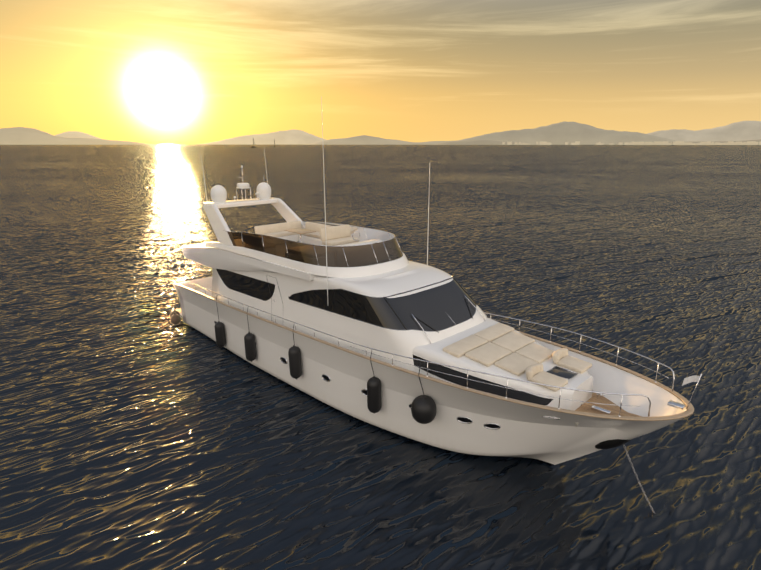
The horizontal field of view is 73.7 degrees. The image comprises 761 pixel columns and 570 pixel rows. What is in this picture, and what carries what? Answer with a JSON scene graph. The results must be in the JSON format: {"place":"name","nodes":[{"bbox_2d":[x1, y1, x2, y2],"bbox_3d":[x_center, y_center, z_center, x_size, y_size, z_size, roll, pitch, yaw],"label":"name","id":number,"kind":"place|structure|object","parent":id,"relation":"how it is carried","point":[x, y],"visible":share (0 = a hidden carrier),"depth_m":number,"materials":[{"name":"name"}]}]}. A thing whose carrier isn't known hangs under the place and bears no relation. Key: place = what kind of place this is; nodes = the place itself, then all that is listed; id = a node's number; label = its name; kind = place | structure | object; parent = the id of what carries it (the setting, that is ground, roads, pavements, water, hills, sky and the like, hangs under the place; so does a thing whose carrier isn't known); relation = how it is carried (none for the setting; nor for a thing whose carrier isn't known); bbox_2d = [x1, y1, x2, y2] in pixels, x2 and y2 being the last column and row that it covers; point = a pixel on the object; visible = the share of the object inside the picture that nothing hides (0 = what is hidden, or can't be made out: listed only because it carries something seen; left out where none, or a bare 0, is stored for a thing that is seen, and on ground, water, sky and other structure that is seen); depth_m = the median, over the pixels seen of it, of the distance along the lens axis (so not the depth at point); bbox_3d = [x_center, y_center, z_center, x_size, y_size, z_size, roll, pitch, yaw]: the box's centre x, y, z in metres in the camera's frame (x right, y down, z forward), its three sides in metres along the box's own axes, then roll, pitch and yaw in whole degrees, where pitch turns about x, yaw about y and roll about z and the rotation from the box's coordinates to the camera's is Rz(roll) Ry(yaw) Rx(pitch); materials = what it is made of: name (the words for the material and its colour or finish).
{"place":"outdoors","nodes":[
{"label":"outdoors","id":0,"kind":"place"},
{"bbox_2d":[0,121,676,144],"bbox_3d":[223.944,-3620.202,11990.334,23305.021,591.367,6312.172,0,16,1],"label":"hills","id":1,"kind":"structure","parent":0,"point":[561,133],"depth_m":12755.44,"materials":[{"name":"grey"}]},
{"bbox_2d":[0,144,760,569],"bbox_3d":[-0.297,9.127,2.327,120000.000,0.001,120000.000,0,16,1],"label":"sea","id":2,"kind":"structure","parent":0,"point":[138,430],"depth_m":22.41,"materials":[{"name":"blue liquid"}]},
{"bbox_2d":[170,96,701,512],"bbox_3d":[-1.189,-1.131,20.045,6.128,11.500,24.635,-15,21,-43],"label":"yacht","id":3,"kind":"object","parent":2,"relation":"on","point":[376,327],"visible":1,"depth_m":16.85,"materials":[{"name":"white plastic"}]},
{"bbox_2d":[0,0,760,143],"label":"sky","id":4,"kind":"structure","parent":0,"point":[141,71],"materials":[{"name":"yellow"}]},
{"bbox_2d":[55,121,760,144],"bbox_3d":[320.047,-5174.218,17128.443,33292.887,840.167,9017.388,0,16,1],"label":"hills","id":5,"kind":"structure","parent":0,"point":[743,130],"depth_m":17212.44,"materials":[{"name":"grey"}]},
{"bbox_2d":[434,139,760,144],"bbox_3d":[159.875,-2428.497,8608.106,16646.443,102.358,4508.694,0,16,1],"label":"hills","id":6,"kind":"structure","parent":0,"point":[482,142],"depth_m":9574.47,"materials":[{"name":"grey"}]},
{"bbox_2d":[502,141,760,144],"bbox_3d":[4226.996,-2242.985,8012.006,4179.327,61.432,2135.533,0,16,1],"label":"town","id":7,"kind":"object","parent":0,"point":[665,143],"visible":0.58,"depth_m":7982.69,"materials":[{"name":"brown"}]}
]}

